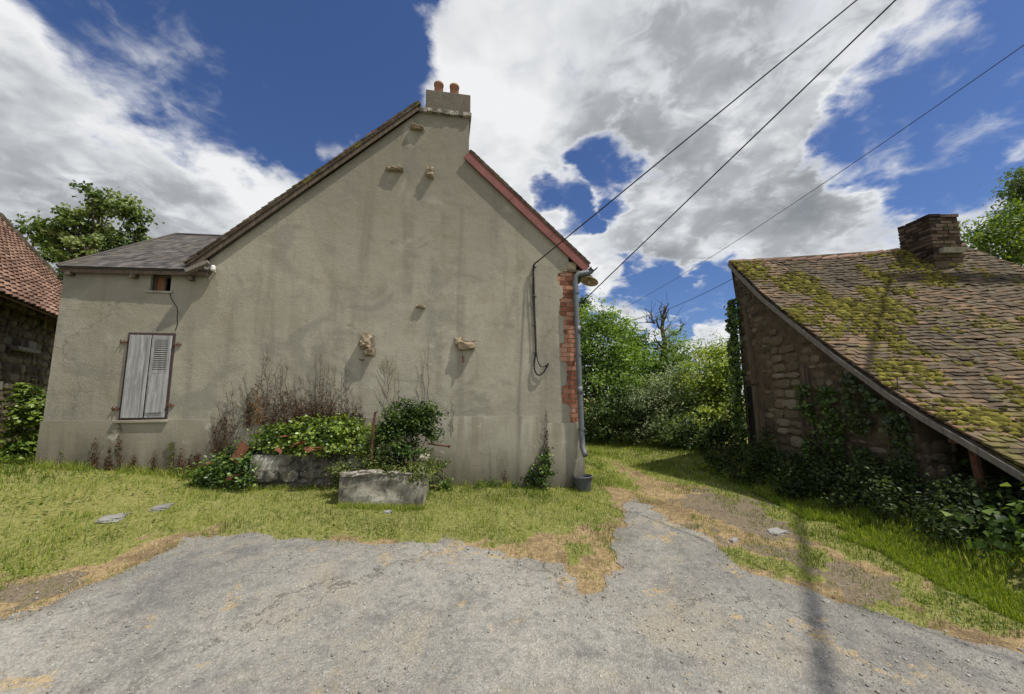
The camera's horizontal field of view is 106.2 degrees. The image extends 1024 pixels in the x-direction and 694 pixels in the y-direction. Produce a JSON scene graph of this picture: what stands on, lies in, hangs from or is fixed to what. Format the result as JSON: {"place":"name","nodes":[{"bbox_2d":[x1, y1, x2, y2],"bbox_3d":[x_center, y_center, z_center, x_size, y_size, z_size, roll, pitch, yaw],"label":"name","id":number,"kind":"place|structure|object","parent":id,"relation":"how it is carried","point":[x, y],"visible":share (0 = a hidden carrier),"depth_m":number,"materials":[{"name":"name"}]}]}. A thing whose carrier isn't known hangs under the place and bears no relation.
{"place":"outdoors","nodes":[
{"label":"outdoors","id":0,"kind":"place"},
{"bbox_2d":[0,484,1023,693],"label":"asphalt road","id":1,"kind":"structure","parent":0,"point":[504,647],"depth_m":2.48,"materials":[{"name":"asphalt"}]},
{"bbox_2d":[0,457,1023,688],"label":"dry straw","id":2,"kind":"object","parent":1,"relation":"on","point":[587,593],"visible":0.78,"depth_m":3.63,"materials":[{"name":"beige plant"}]},
{"bbox_2d":[821,599,830,602],"bbox_3d":[2.362,1.928,2.892,0.082,0.056,0.049,4,-9,-33],"label":"stone","id":3,"kind":"object","parent":1,"relation":"on","point":[825,600],"visible":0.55,"depth_m":2.88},
{"bbox_2d":[0,397,1023,652],"bbox_3d":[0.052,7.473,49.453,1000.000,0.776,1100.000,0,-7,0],"label":"ground","id":4,"kind":"structure","parent":0,"point":[846,591],"depth_m":3.89,"materials":[{"name":"plant"}]},
{"bbox_2d":[0,212,62,445],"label":"tiled barn","id":5,"kind":"structure","parent":4,"relation":"on","point":[31,281],"depth_m":7.92,"materials":[{"name":"red ceramic"}]},
{"bbox_2d":[0,379,46,462],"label":"ivy","id":6,"kind":"object","parent":5,"relation":"attached to","point":[26,417],"visible":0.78,"depth_m":6.60,"materials":[{"name":"green plant"}]},
{"bbox_2d":[8,180,164,277],"bbox_3d":[-12.676,-1.049,11.355,3.706,7.858,2.224,0,-7,0],"label":"maple tree","id":7,"kind":"object","parent":4,"relation":"on","point":[88,237],"visible":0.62,"depth_m":11.24,"materials":[{"name":"green plant"}]},
{"bbox_2d":[94,513,128,522],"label":"stone slab","id":8,"kind":"structure","parent":4,"relation":"on","point":[108,518],"depth_m":3.80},
{"bbox_2d":[149,503,174,511],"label":"stone slab","id":9,"kind":"structure","parent":4,"relation":"on","point":[159,507],"depth_m":4.09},
{"bbox_2d":[166,442,175,470],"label":"weed","id":10,"kind":"object","parent":4,"relation":"on","point":[171,446],"visible":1,"depth_m":5.17,"materials":[{"name":"green plant"}]},
{"bbox_2d":[169,465,201,479],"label":"weed","id":11,"kind":"object","parent":4,"relation":"on","point":[186,471],"visible":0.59,"depth_m":5.05,"materials":[{"name":"green plant"}]},
{"bbox_2d":[181,438,267,491],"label":"ivy","id":12,"kind":"object","parent":4,"relation":"on","point":[216,473],"visible":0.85,"depth_m":4.86,"materials":[{"name":"green plant"}]},
{"bbox_2d":[230,441,248,463],"bbox_3d":[-3.504,1.357,4.951,0.134,0.291,0.035,25,-18,-10],"label":"roof tile","id":13,"kind":"object","parent":12,"relation":"on","point":[243,448],"visible":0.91,"depth_m":4.95,"materials":[{"name":"ceramic"}]},
{"bbox_2d":[23,457,511,510],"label":"wall foot grass","id":14,"kind":"structure","parent":4,"relation":"on","point":[173,472],"depth_m":4.93,"materials":[{"name":"plant"}]},
{"bbox_2d":[35,81,597,487],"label":"house","id":15,"kind":"structure","parent":4,"relation":"on","point":[405,238],"depth_m":5.91,"materials":[{"name":"paint"}]},
{"bbox_2d":[87,438,101,469],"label":"dried creeper","id":16,"kind":"object","parent":15,"relation":"attached to","point":[94,460],"visible":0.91,"depth_m":5.01,"materials":[{"name":"brown plant"}]},
{"bbox_2d":[101,447,112,470],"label":"dried creeper","id":17,"kind":"object","parent":15,"relation":"attached to","point":[108,465],"visible":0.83,"depth_m":5.03,"materials":[{"name":"brown plant"}]},
{"bbox_2d":[114,423,126,468],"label":"dried creeper","id":18,"kind":"object","parent":15,"relation":"attached to","point":[119,456],"visible":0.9,"depth_m":5.07,"materials":[{"name":"brown plant"}]},
{"bbox_2d":[128,455,137,470],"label":"dried creeper","id":19,"kind":"object","parent":15,"relation":"attached to","point":[133,462],"visible":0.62,"depth_m":5.08,"materials":[{"name":"brown plant"}]},
{"bbox_2d":[111,332,180,422],"bbox_3d":[-5.002,0.420,5.334,0.734,1.227,0.230,1,-7,-10],"label":"shuttered window","id":20,"kind":"structure","parent":15,"relation":"in","point":[145,394],"depth_m":5.24,"materials":[{"name":"grey wood"}]},
{"bbox_2d":[151,450,158,471],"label":"dried creeper","id":21,"kind":"object","parent":15,"relation":"attached to","point":[154,457],"visible":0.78,"depth_m":5.11,"materials":[{"name":"brown plant"}]},
{"bbox_2d":[145,275,172,292],"bbox_3d":[-5.004,-0.880,5.635,0.332,0.292,0.444,1,-7,-10],"label":"window","id":22,"kind":"structure","parent":15,"relation":"in","point":[160,282],"depth_m":5.50,"materials":[{"name":"brown wood"}]},
{"bbox_2d":[175,448,185,472],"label":"dried creeper","id":23,"kind":"object","parent":15,"relation":"attached to","point":[182,464],"visible":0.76,"depth_m":5.17,"materials":[{"name":"brown plant"}]},
{"bbox_2d":[183,455,191,471],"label":"dried creeper","id":24,"kind":"object","parent":15,"relation":"attached to","point":[189,463],"visible":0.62,"depth_m":5.20,"materials":[{"name":"brown plant"}]},
{"bbox_2d":[192,453,203,469],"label":"dried creeper","id":25,"kind":"object","parent":15,"relation":"attached to","point":[198,460],"visible":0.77,"depth_m":5.21,"materials":[{"name":"brown plant"}]},
{"bbox_2d":[205,426,225,461],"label":"dried creeper","id":26,"kind":"object","parent":15,"relation":"attached to","point":[215,444],"visible":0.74,"depth_m":5.28,"materials":[{"name":"brown plant"}]},
{"bbox_2d":[211,403,224,451],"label":"dried creeper","id":27,"kind":"object","parent":15,"relation":"attached to","point":[218,432],"visible":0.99,"depth_m":5.31,"materials":[{"name":"brown plant"}]},
{"bbox_2d":[213,410,235,451],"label":"dried creeper","id":28,"kind":"object","parent":15,"relation":"attached to","point":[225,436],"visible":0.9,"depth_m":5.32,"materials":[{"name":"brown plant"}]},
{"bbox_2d":[224,382,242,445],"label":"dried creeper","id":29,"kind":"object","parent":15,"relation":"attached to","point":[234,424],"visible":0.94,"depth_m":5.36,"materials":[{"name":"brown plant"}]},
{"bbox_2d":[238,371,252,429],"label":"dried creeper","id":30,"kind":"object","parent":15,"relation":"attached to","point":[246,404],"visible":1,"depth_m":5.42,"materials":[{"name":"brown plant"}]},
{"bbox_2d":[243,394,260,426],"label":"dried creeper","id":31,"kind":"object","parent":15,"relation":"attached to","point":[248,408],"visible":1,"depth_m":5.41,"materials":[{"name":"brown plant"}]},
{"bbox_2d":[247,378,269,429],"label":"dried creeper","id":32,"kind":"object","parent":15,"relation":"attached to","point":[258,414],"visible":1,"depth_m":5.43,"materials":[{"name":"brown plant"}]},
{"bbox_2d":[256,343,275,427],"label":"dried creeper","id":33,"kind":"object","parent":15,"relation":"attached to","point":[265,413],"visible":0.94,"depth_m":5.47,"materials":[{"name":"brown plant"}]},
{"bbox_2d":[266,374,278,428],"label":"dried creeper","id":34,"kind":"object","parent":15,"relation":"attached to","point":[272,418],"visible":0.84,"depth_m":5.46,"materials":[{"name":"brown plant"}]},
{"bbox_2d":[271,359,287,429],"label":"dried creeper","id":35,"kind":"object","parent":15,"relation":"attached to","point":[281,409],"visible":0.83,"depth_m":5.49,"materials":[{"name":"brown plant"}]},
{"bbox_2d":[279,360,296,424],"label":"dried creeper","id":36,"kind":"object","parent":15,"relation":"attached to","point":[285,405],"visible":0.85,"depth_m":5.51,"materials":[{"name":"brown plant"}]},
{"bbox_2d":[285,380,302,424],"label":"dried creeper","id":37,"kind":"object","parent":15,"relation":"attached to","point":[294,412],"visible":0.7,"depth_m":5.51,"materials":[{"name":"brown plant"}]},
{"bbox_2d":[292,375,307,423],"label":"dried creeper","id":38,"kind":"object","parent":15,"relation":"attached to","point":[303,408],"visible":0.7,"depth_m":5.53,"materials":[{"name":"brown plant"}]},
{"bbox_2d":[303,373,316,425],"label":"dried creeper","id":39,"kind":"object","parent":15,"relation":"attached to","point":[309,409],"visible":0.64,"depth_m":5.56,"materials":[{"name":"brown plant"}]},
{"bbox_2d":[269,411,357,422],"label":"ivy","id":40,"kind":"object","parent":15,"relation":"attached to","point":[343,416],"visible":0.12,"depth_m":5.60,"materials":[{"name":"green plant"}]},
{"bbox_2d":[309,378,321,420],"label":"dried creeper","id":41,"kind":"object","parent":15,"relation":"attached to","point":[315,413],"visible":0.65,"depth_m":5.56,"materials":[{"name":"brown plant"}]},
{"bbox_2d":[313,352,326,421],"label":"dried creeper","id":42,"kind":"object","parent":15,"relation":"attached to","point":[321,395],"visible":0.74,"depth_m":5.59,"materials":[{"name":"brown plant"}]},
{"bbox_2d":[320,365,334,421],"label":"dried creeper","id":43,"kind":"object","parent":15,"relation":"attached to","point":[328,406],"visible":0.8,"depth_m":5.61,"materials":[{"name":"brown plant"}]},
{"bbox_2d":[326,367,341,423],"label":"dried creeper","id":44,"kind":"object","parent":15,"relation":"attached to","point":[335,400],"visible":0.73,"depth_m":5.62,"materials":[{"name":"brown plant"}]},
{"bbox_2d":[339,361,349,419],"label":"dried creeper","id":45,"kind":"object","parent":15,"relation":"attached to","point":[346,398],"visible":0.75,"depth_m":5.65,"materials":[{"name":"brown plant"}]},
{"bbox_2d":[347,390,356,422],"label":"dried creeper","id":46,"kind":"object","parent":15,"relation":"attached to","point":[354,408],"visible":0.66,"depth_m":5.66,"materials":[{"name":"brown plant"}]},
{"bbox_2d":[357,398,365,426],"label":"dried creeper","id":47,"kind":"object","parent":15,"relation":"attached to","point":[360,416],"visible":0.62,"depth_m":5.67,"materials":[{"name":"brown plant"}]},
{"bbox_2d":[378,354,393,407],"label":"dried creeper","id":48,"kind":"object","parent":15,"relation":"attached to","point":[387,379],"visible":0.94,"depth_m":5.80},
{"bbox_2d":[426,346,429,404],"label":"dried creeper","id":49,"kind":"object","parent":15,"relation":"attached to","point":[428,375],"visible":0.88,"depth_m":5.91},
{"bbox_2d":[501,469,511,483],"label":"dried creeper","id":50,"kind":"object","parent":15,"relation":"attached to","point":[505,477],"visible":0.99,"depth_m":5.93,"materials":[{"name":"brown plant"}]},
{"bbox_2d":[532,261,548,375],"bbox_3d":[0.465,-0.483,6.337,0.272,1.912,0.119,0,-7,0],"label":"hanging cable","id":51,"kind":"object","parent":15,"relation":"hanging from","point":[533,297],"visible":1,"depth_m":6.33,"materials":[{"name":"black rubber"}]},
{"bbox_2d":[542,412,549,474],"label":"dried creeper","id":52,"kind":"object","parent":15,"relation":"attached to","point":[546,432],"visible":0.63,"depth_m":6.12,"materials":[{"name":"brown plant"}]},
{"bbox_2d":[578,275,597,285],"bbox_3d":[1.288,-1.166,6.612,0.375,0.192,0.303,0,-7,0],"label":"wall lamp","id":53,"kind":"object","parent":15,"relation":"attached to","point":[588,280],"visible":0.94,"depth_m":6.63,"materials":[{"name":"metal"}]},
{"bbox_2d":[538,0,856,260],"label":"overhead cable","id":54,"kind":"object","parent":15,"relation":"attached to","point":[701,127],"visible":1,"depth_m":5.83,"materials":[{"name":"black rubber"}]},
{"bbox_2d":[579,0,895,304],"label":"overhead cable","id":55,"kind":"object","parent":15,"relation":"attached to","point":[854,39],"visible":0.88,"depth_m":5.61,"materials":[{"name":"black rubber"}]},
{"bbox_2d":[249,447,429,506],"bbox_3d":[-2.299,1.771,5.316,2.458,0.728,1.600,0,-7,0],"label":"stone trough","id":56,"kind":"object","parent":4,"relation":"on","point":[292,469],"visible":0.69,"depth_m":4.98,"materials":[{"name":"stone"}]},
{"bbox_2d":[241,411,385,480],"bbox_3d":[-2.712,1.395,5.351,1.966,1.052,0.897,0,-7,0],"label":"ivy","id":57,"kind":"object","parent":56,"relation":"on","point":[347,434],"visible":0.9,"depth_m":5.20,"materials":[{"name":"green plant"}]},
{"bbox_2d":[275,447,282,453],"bbox_3d":[-3.006,1.334,4.960,0.091,0.027,0.114,35,12,-15],"label":"roof tile","id":58,"kind":"object","parent":57,"relation":"on","point":[279,450],"visible":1,"depth_m":4.97,"materials":[{"name":"ceramic"}]},
{"bbox_2d":[289,440,306,447],"bbox_3d":[-2.803,1.271,5.061,0.204,0.034,0.136,-27,-18,-4],"label":"roof tile","id":59,"kind":"object","parent":57,"relation":"on","point":[299,443],"visible":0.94,"depth_m":5.09,"materials":[{"name":"ceramic"}]},
{"bbox_2d":[304,446,315,452],"bbox_3d":[-2.597,1.319,4.963,0.159,0.031,0.115,13,9,31],"label":"roof tile","id":60,"kind":"object","parent":57,"relation":"on","point":[308,449],"visible":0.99,"depth_m":4.95,"materials":[{"name":"ceramic"}]},
{"bbox_2d":[325,452,349,488],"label":"ivy","id":61,"kind":"object","parent":56,"relation":"attached to","point":[334,478],"visible":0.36,"depth_m":5.29,"materials":[{"name":"green plant"}]},
{"bbox_2d":[320,445,447,488],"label":"creeping weed","id":62,"kind":"object","parent":56,"relation":"on","point":[430,469],"visible":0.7,"depth_m":4.84,"materials":[{"name":"green plant"}]},
{"bbox_2d":[370,411,377,458],"bbox_3d":[-1.778,1.132,4.948,0.076,0.607,0.031,0,-7,0],"label":"iron stake","id":63,"kind":"object","parent":62,"relation":"in","point":[372,439],"visible":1,"depth_m":4.94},
{"bbox_2d":[355,396,448,470],"bbox_3d":[-1.463,1.317,5.154,1.055,1.311,1.008,-5,-8,31],"label":"bramble bush","id":64,"kind":"object","parent":56,"relation":"on","point":[394,427],"visible":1,"depth_m":5.12,"materials":[{"name":"green plant"}]},
{"bbox_2d":[428,443,449,447],"bbox_3d":[-0.979,1.315,5.146,0.314,0.063,0.043,-1,-7,8],"label":"iron rod","id":65,"kind":"object","parent":64,"relation":"in","point":[448,446],"visible":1,"depth_m":5.14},
{"bbox_2d":[429,458,455,491],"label":"weed","id":66,"kind":"object","parent":4,"relation":"on","point":[443,483],"visible":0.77,"depth_m":5.52,"materials":[{"name":"green plant"}]},
{"bbox_2d":[469,480,489,489],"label":"weed","id":67,"kind":"object","parent":4,"relation":"on","point":[478,484],"visible":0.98,"depth_m":5.69,"materials":[{"name":"green plant"}]},
{"bbox_2d":[484,478,502,487],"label":"weed","id":68,"kind":"object","parent":4,"relation":"on","point":[495,484],"visible":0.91,"depth_m":5.83,"materials":[{"name":"green plant"}]},
{"bbox_2d":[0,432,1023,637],"bbox_3d":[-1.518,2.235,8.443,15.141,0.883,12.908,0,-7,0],"label":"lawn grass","id":69,"kind":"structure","parent":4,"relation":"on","point":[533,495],"depth_m":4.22,"materials":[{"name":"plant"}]},
{"bbox_2d":[0,457,1023,632],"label":"clover","id":70,"kind":"object","parent":4,"relation":"on","point":[799,532],"visible":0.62,"depth_m":3.97,"materials":[{"name":"green plant"}]},
{"bbox_2d":[509,481,520,487],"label":"weed","id":71,"kind":"object","parent":4,"relation":"on","point":[514,485],"visible":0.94,"depth_m":5.88,"materials":[{"name":"green plant"}]},
{"bbox_2d":[520,447,557,490],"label":"ivy","id":72,"kind":"object","parent":4,"relation":"on","point":[535,473],"visible":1,"depth_m":5.92,"materials":[{"name":"green plant"}]},
{"bbox_2d":[572,474,592,491],"bbox_3d":[1.113,2.132,6.037,0.324,0.230,0.329,3,-8,-23],"label":"bucket","id":73,"kind":"object","parent":4,"relation":"on","point":[583,483],"visible":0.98,"depth_m":5.93,"materials":[{"name":"grey plastic"}]},
{"bbox_2d":[578,294,593,407],"bbox_3d":[2.840,0.674,15.476,1.684,5.781,1.405,3,-8,-23],"label":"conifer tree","id":74,"kind":"object","parent":4,"relation":"on","point":[584,302],"visible":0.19,"depth_m":15.69,"materials":[{"name":"green plant"}]},
{"bbox_2d":[594,462,606,468],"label":"weed","id":75,"kind":"object","parent":4,"relation":"on","point":[601,466],"visible":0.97,"depth_m":7.81,"materials":[{"name":"green plant"}]},
{"bbox_2d":[579,288,661,438],"bbox_3d":[2.314,0.795,13.664,5.803,5.758,3.584,0,-7,0],"label":"laurel tree","id":76,"kind":"object","parent":4,"relation":"on","point":[604,371],"visible":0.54,"depth_m":13.14,"materials":[{"name":"green plant"}]},
{"bbox_2d":[582,378,672,445],"bbox_3d":[3.441,2.095,12.344,3.574,2.277,3.005,0,-7,0],"label":"dark shrub","id":77,"kind":"object","parent":4,"relation":"on","point":[596,428],"visible":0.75,"depth_m":11.91,"materials":[{"name":"green plant"}]},
{"bbox_2d":[610,319,671,435],"bbox_3d":[4.828,1.199,15.080,3.035,4.680,2.816,5,-9,-35],"label":"hazel tree","id":78,"kind":"object","parent":4,"relation":"on","point":[643,337],"visible":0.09,"depth_m":14.82,"materials":[{"name":"green plant"}]},
{"bbox_2d":[603,353,712,446],"bbox_3d":[4.587,1.696,11.872,3.466,2.952,3.215,0,-7,0],"label":"grey shrub","id":79,"kind":"object","parent":4,"relation":"on","point":[661,393],"visible":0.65,"depth_m":11.59,"materials":[{"name":"green plant"}]},
{"bbox_2d":[633,292,692,371],"bbox_3d":[5.816,0.684,14.606,2.382,5.639,1.072,-2,-7,14],"label":"dead tree","id":80,"kind":"object","parent":4,"relation":"on","point":[663,317],"visible":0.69,"depth_m":14.74,"materials":[{"name":"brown plant"}]},
{"bbox_2d":[640,320,704,437],"bbox_3d":[5.556,1.258,14.077,3.178,4.420,2.796,3,-8,-26],"label":"lilac tree","id":81,"kind":"object","parent":4,"relation":"on","point":[675,355],"visible":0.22,"depth_m":13.98,"materials":[{"name":"green plant"}]},
{"bbox_2d":[638,411,747,451],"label":"bramble shrub","id":82,"kind":"object","parent":4,"relation":"on","point":[720,433],"visible":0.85,"depth_m":10.46,"materials":[{"name":"green plant"}]},
{"bbox_2d":[666,322,730,394],"bbox_3d":[7.317,1.259,14.427,3.551,4.297,2.876,0,-7,0],"label":"ash tree","id":83,"kind":"object","parent":4,"relation":"on","point":[723,343],"visible":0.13,"depth_m":14.32,"materials":[{"name":"green plant"}]},
{"bbox_2d":[657,338,746,448],"bbox_3d":[5.932,1.434,11.572,3.254,3.489,2.842,0,-7,0],"label":"elder shrub","id":84,"kind":"object","parent":4,"relation":"on","point":[717,398],"visible":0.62,"depth_m":11.26,"materials":[{"name":"green plant"}]},
{"bbox_2d":[729,537,738,542],"bbox_3d":[2.295,2.010,3.982,0.109,0.061,0.065,3,-8,-28],"label":"stone","id":85,"kind":"object","parent":4,"relation":"on","point":[735,540],"visible":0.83,"depth_m":3.97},
{"bbox_2d":[699,427,776,476],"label":"bramble bush","id":86,"kind":"object","parent":4,"relation":"on","point":[713,457],"visible":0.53,"depth_m":7.47,"materials":[{"name":"green plant"}]},
{"bbox_2d":[715,438,783,488],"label":"bramble bush","id":87,"kind":"object","parent":4,"relation":"on","point":[756,469],"visible":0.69,"depth_m":6.57,"materials":[{"name":"green plant"}]},
{"bbox_2d":[766,527,788,535],"bbox_3d":[2.926,2.050,4.253,0.241,0.059,0.158,3,-8,-24],"label":"stone","id":88,"kind":"object","parent":4,"relation":"on","point":[776,531],"visible":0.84,"depth_m":4.22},
{"bbox_2d":[758,434,846,501],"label":"bramble bush","id":89,"kind":"object","parent":4,"relation":"on","point":[790,481],"visible":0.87,"depth_m":5.60,"materials":[{"name":"green plant"}]},
{"bbox_2d":[805,443,906,510],"bbox_3d":[4.415,1.728,5.119,1.055,0.946,1.462,-2,-7,12],"label":"bramble bush","id":90,"kind":"object","parent":4,"relation":"on","point":[843,489],"visible":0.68,"depth_m":4.87,"materials":[{"name":"green plant"}]},
{"bbox_2d":[702,461,1023,623],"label":"long grass","id":91,"kind":"structure","parent":4,"relation":"on","point":[867,532],"depth_m":3.58,"materials":[{"name":"plant"}]},
{"bbox_2d":[727,214,1023,523],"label":"stone barn","id":92,"kind":"structure","parent":4,"relation":"on","point":[929,312],"depth_m":6.12,"materials":[{"name":"tile"}]},
{"bbox_2d":[631,279,731,320],"bbox_3d":[7.159,-1.910,17.622,0.020,0.357,9.694,1,-7,-11],"label":"overhead cable","id":93,"kind":"object","parent":92,"relation":"attached to","point":[688,300],"visible":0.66,"depth_m":16.20,"materials":[{"name":"black rubber"}]},
{"bbox_2d":[723,298,751,462],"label":"ivy","id":94,"kind":"object","parent":92,"relation":"attached to","point":[733,349],"visible":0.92,"depth_m":7.99,"materials":[{"name":"green plant"}]},
{"bbox_2d":[746,386,756,450],"bbox_3d":[4.793,1.656,7.588,0.018,1.750,0.320,0,-7,0],"label":"doorway","id":95,"kind":"structure","parent":92,"relation":"in","point":[749,389],"depth_m":7.68,"materials":[{"name":"black"}]},
{"bbox_2d":[792,383,820,475],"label":"ivy","id":96,"kind":"object","parent":92,"relation":"attached to","point":[801,407],"visible":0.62,"depth_m":6.10,"materials":[{"name":"green plant"}]},
{"bbox_2d":[812,385,848,484],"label":"ivy","id":97,"kind":"object","parent":92,"relation":"attached to","point":[827,402],"visible":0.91,"depth_m":5.63,"materials":[{"name":"green plant"}]},
{"bbox_2d":[838,373,922,506],"bbox_3d":[4.636,1.109,4.921,0.217,1.619,0.908,0,-7,0],"label":"ivy","id":98,"kind":"object","parent":92,"relation":"attached to","point":[898,426],"visible":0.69,"depth_m":4.93,"materials":[{"name":"green plant"}]},
{"bbox_2d":[849,444,971,523],"bbox_3d":[4.396,1.622,4.433,1.043,0.912,1.364,0,-7,0],"label":"bramble bush","id":99,"kind":"object","parent":4,"relation":"on","point":[896,484],"visible":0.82,"depth_m":4.36,"materials":[{"name":"green plant"}]},
{"bbox_2d":[885,465,1023,549],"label":"bramble bush","id":100,"kind":"object","parent":4,"relation":"on","point":[967,498],"visible":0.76,"depth_m":3.73,"materials":[{"name":"green plant"}]},
{"bbox_2d":[912,457,1023,513],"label":"bramble bush","id":101,"kind":"object","parent":4,"relation":"on","point":[1014,484],"visible":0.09,"depth_m":4.11,"materials":[{"name":"green plant"}]},
{"bbox_2d":[930,474,1023,566],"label":"hazel bush","id":102,"kind":"object","parent":4,"relation":"on","point":[1016,536],"visible":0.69,"depth_m":3.35,"materials":[{"name":"green plant"}]},
{"bbox_2d":[959,193,1023,267],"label":"oak tree","id":103,"kind":"object","parent":4,"relation":"on","point":[982,239],"visible":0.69,"depth_m":13.87,"materials":[{"name":"green plant"}]},
{"bbox_2d":[982,166,1023,235],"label":"poplar tree","id":104,"kind":"object","parent":4,"relation":"on","point":[1016,182],"visible":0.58,"depth_m":17.14,"materials":[{"name":"green plant"}]},
{"bbox_2d":[0,0,1023,395],"label":"sky","id":105,"kind":"structure","parent":0,"point":[206,112],"materials":[{"name":"blue"}]},
{"bbox_2d":[624,45,1023,307],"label":"overhead cable","id":106,"kind":"object","parent":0,"point":[858,159],"visible":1,"depth_m":10.59,"materials":[{"name":"black rubber"}]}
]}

